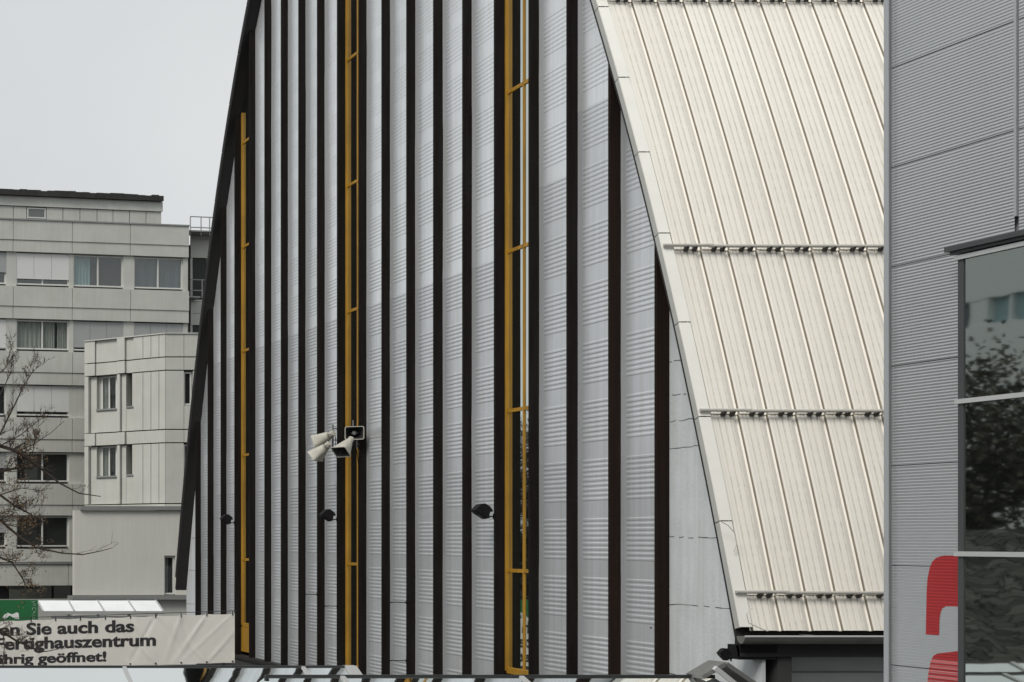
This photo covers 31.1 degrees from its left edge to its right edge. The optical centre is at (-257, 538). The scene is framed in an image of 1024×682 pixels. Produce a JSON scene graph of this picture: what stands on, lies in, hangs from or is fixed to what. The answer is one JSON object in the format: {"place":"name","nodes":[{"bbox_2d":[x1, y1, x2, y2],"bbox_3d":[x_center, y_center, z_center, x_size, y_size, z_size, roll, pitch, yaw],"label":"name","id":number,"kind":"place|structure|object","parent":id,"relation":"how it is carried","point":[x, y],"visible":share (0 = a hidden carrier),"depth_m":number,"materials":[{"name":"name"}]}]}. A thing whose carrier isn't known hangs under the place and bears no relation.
{"place":"outdoors","nodes":[
{"label":"outdoors","id":0,"kind":"place"},
{"bbox_2d":[0,0,246,244],"label":"sky","id":1,"kind":"structure","parent":0,"point":[97,96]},
{"bbox_2d":[175,0,883,681],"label":"exhibition hall","id":2,"kind":"structure","parent":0,"point":[583,300],"depth_m":26.40,"materials":[{"name":"metal"}]},
{"bbox_2d":[220,514,234,524],"bbox_3d":[14.008,-0.557,42.810,0.405,0.299,0.194,0,0,0],"label":"floodlight","id":3,"kind":"object","parent":2,"relation":"attached to","point":[226,518],"visible":1,"depth_m":42.71,"materials":[{"name":"black metal"}]},
{"bbox_2d":[241,85,248,652],"bbox_3d":[14.429,-5.460,42.167,0.092,17.419,1.161,0,0,0],"label":"pipe","id":4,"kind":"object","parent":2,"relation":"in","point":[244,116],"depth_m":42.55,"materials":[{"name":"yellow metal"}]},
{"bbox_2d":[319,509,337,521],"bbox_3d":[14.008,-0.557,35.400,0.405,0.299,0.194,0,0,0],"label":"floodlight","id":5,"kind":"object","parent":2,"relation":"attached to","point":[327,514],"visible":1,"depth_m":35.30,"materials":[{"name":"black metal"}]},
{"bbox_2d":[332,424,336,457],"bbox_3d":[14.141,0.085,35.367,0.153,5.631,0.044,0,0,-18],"label":"mounting bracket","id":6,"kind":"object","parent":2,"relation":"attached to","point":[333,428],"visible":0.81,"depth_m":35.33,"materials":[{"name":"metal"}]},
{"bbox_2d":[307,441,331,461],"bbox_3d":[13.770,-2.111,35.169,0.414,0.308,0.486,0,-38,-39],"label":"horn loudspeaker","id":7,"kind":"object","parent":6,"relation":"attached to","point":[318,453],"visible":1,"depth_m":35.11,"materials":[{"name":"beige plastic"}]},
{"bbox_2d":[311,430,335,446],"bbox_3d":[13.903,-2.425,35.292,0.414,0.308,0.485,0,-21,-28],"label":"horn loudspeaker","id":8,"kind":"object","parent":6,"relation":"attached to","point":[320,439],"visible":0.85,"depth_m":35.26,"materials":[{"name":"beige plastic"}]},
{"bbox_2d":[345,0,357,666],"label":"pipe","id":9,"kind":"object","parent":2,"relation":"in","point":[351,6],"depth_m":35.13,"materials":[{"name":"metal"}]},
{"bbox_2d":[353,420,358,663],"bbox_3d":[14.250,0.061,34.252,0.198,5.678,0.251,0,0,0],"label":"mounting bracket","id":10,"kind":"object","parent":2,"relation":"attached to","point":[358,546],"visible":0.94,"depth_m":34.13,"materials":[{"name":"metal"}]},
{"bbox_2d":[331,436,353,457],"bbox_3d":[13.846,-2.146,33.963,0.486,0.308,0.414,-46,19,-19],"label":"horn loudspeaker","id":11,"kind":"object","parent":10,"relation":"attached to","point":[342,448],"visible":1,"depth_m":33.94,"materials":[{"name":"beige plastic"}]},
{"bbox_2d":[345,426,363,439],"bbox_3d":[14.105,-2.441,34.146,0.414,0.308,0.485,0,3,21],"label":"horn loudspeaker","id":12,"kind":"object","parent":10,"relation":"attached to","point":[352,431],"visible":1,"depth_m":34.04,"materials":[{"name":"beige plastic"}]},
{"bbox_2d":[470,503,494,518],"bbox_3d":[14.008,-0.517,27.990,0.405,0.299,0.194,0,0,0],"label":"floodlight","id":13,"kind":"object","parent":2,"relation":"attached to","point":[482,510],"visible":1,"depth_m":27.89,"materials":[{"name":"black metal"}]},
{"bbox_2d":[505,0,527,674],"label":"window","id":14,"kind":"structure","parent":2,"relation":"in","point":[516,11],"depth_m":27.63,"materials":[{"name":"yellow paint"}]},
{"bbox_2d":[716,648,731,660],"bbox_3d":[13.876,1.638,20.900,0.193,0.176,0.088,6,0,0],"label":"floodlight","id":15,"kind":"object","parent":2,"relation":"attached to","point":[723,653],"visible":1,"depth_m":20.86,"materials":[{"name":"black metal"}]},
{"bbox_2d":[884,0,1023,681],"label":"corrugated building","id":16,"kind":"structure","parent":0,"point":[953,340],"depth_m":14.41,"materials":[{"name":"grey metal"}]},
{"label":"ground","id":17,"kind":"structure","parent":0,"visible":0},
{"bbox_2d":[0,600,37,620],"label":"green sign","id":18,"kind":"object","parent":17,"relation":"on","point":[9,609],"visible":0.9,"depth_m":41.00,"materials":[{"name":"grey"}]},
{"bbox_2d":[0,327,117,664],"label":"bare tree","id":19,"kind":"object","parent":17,"relation":"on","point":[20,452],"visible":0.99,"depth_m":29.96,"materials":[{"name":"brown plant"}]},
{"bbox_2d":[38,600,164,619],"bbox_3d":[10.738,4.182,44.572,3.666,4.636,0.905,0,0,0],"label":"white canopy","id":20,"kind":"object","parent":17,"relation":"on","point":[69,607],"visible":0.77,"depth_m":44.47,"materials":[{"name":"white plastic"}]},
{"bbox_2d":[0,189,212,619],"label":"office block","id":21,"kind":"structure","parent":17,"relation":"on","point":[77,269],"depth_m":75.81,"materials":[{"name":"concrete"}]},
{"bbox_2d":[0,252,5,283],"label":"window","id":22,"kind":"structure","parent":21,"relation":"in","point":[2,254],"depth_m":75.23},
{"bbox_2d":[0,319,5,348],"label":"window","id":23,"kind":"structure","parent":21,"relation":"in","point":[2,321],"depth_m":75.23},
{"bbox_2d":[0,385,5,414],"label":"window","id":24,"kind":"structure","parent":21,"relation":"in","point":[0,385],"depth_m":75.30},
{"bbox_2d":[0,452,5,480],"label":"window","id":25,"kind":"structure","parent":21,"relation":"in","point":[2,455],"depth_m":75.23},
{"bbox_2d":[0,516,5,546],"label":"window","id":26,"kind":"structure","parent":21,"relation":"in","point":[2,526],"depth_m":75.23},
{"bbox_2d":[16,253,68,285],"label":"window","id":27,"kind":"structure","parent":21,"relation":"in","point":[28,265],"depth_m":75.58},
{"bbox_2d":[16,320,68,349],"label":"window","id":28,"kind":"structure","parent":21,"relation":"in","point":[41,333],"depth_m":75.74,"materials":[{"name":"white glass"}]},
{"bbox_2d":[16,385,68,415],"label":"window","id":29,"kind":"structure","parent":21,"relation":"in","point":[37,397],"depth_m":75.58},
{"bbox_2d":[16,453,68,481],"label":"window","id":30,"kind":"structure","parent":21,"relation":"in","point":[67,454],"depth_m":75.67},
{"bbox_2d":[16,516,68,546],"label":"window","id":31,"kind":"structure","parent":21,"relation":"in","point":[67,517],"depth_m":75.71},
{"bbox_2d":[73,255,122,287],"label":"window","id":32,"kind":"structure","parent":21,"relation":"in","point":[81,263],"depth_m":76.15,"materials":[{"name":"grey glass"}]},
{"bbox_2d":[73,321,122,350],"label":"window","id":33,"kind":"structure","parent":21,"relation":"in","point":[82,330],"depth_m":76.04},
{"bbox_2d":[134,257,182,289],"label":"window","id":34,"kind":"structure","parent":21,"relation":"in","point":[149,273],"depth_m":76.82,"materials":[{"name":"glass"}]},
{"bbox_2d":[134,323,182,335],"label":"window","id":35,"kind":"structure","parent":21,"relation":"in","point":[139,328],"depth_m":76.64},
{"bbox_2d":[0,611,234,664],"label":"banner","id":36,"kind":"object","parent":17,"relation":"on","point":[178,639],"visible":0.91,"depth_m":37.56,"materials":[{"name":"white fabric"}]},
{"bbox_2d":[67,506,185,664],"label":"building","id":37,"kind":"structure","parent":17,"relation":"on","point":[138,562],"depth_m":68.76,"materials":[{"name":"beige concrete"}]},
{"bbox_2d":[84,333,197,505],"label":"angular tower","id":38,"kind":"structure","parent":37,"relation":"on","point":[137,395],"depth_m":69.94,"materials":[{"name":"grey"}]},
{"bbox_2d":[102,376,116,408],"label":"window","id":39,"kind":"structure","parent":38,"relation":"in","point":[109,383],"depth_m":71.54,"materials":[{"name":"grey glass"}]},
{"bbox_2d":[102,446,116,475],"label":"window","id":40,"kind":"structure","parent":38,"relation":"in","point":[109,453],"depth_m":71.54,"materials":[{"name":"grey glass"}]},
{"bbox_2d":[184,444,186,466],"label":"window","id":41,"kind":"structure","parent":38,"relation":"in","point":[185,445],"depth_m":69.15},
{"bbox_2d":[184,372,191,404],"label":"window","id":42,"kind":"structure","parent":38,"relation":"in","point":[187,375],"depth_m":69.37,"materials":[{"name":"black glass"}]},
{"bbox_2d":[164,556,174,593],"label":"window","id":43,"kind":"structure","parent":37,"relation":"in","point":[168,560],"depth_m":69.17,"materials":[{"name":"grey glass"}]},
{"bbox_2d":[0,665,362,681],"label":"glass canopy","id":44,"kind":"object","parent":17,"relation":"on","point":[132,673],"visible":1,"depth_m":21.84,"materials":[{"name":"grey glass"}]},
{"bbox_2d":[259,660,755,681],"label":"glass canopy","id":45,"kind":"object","parent":17,"relation":"on","point":[726,671],"visible":1,"depth_m":17.91,"materials":[{"name":"grey glass"}]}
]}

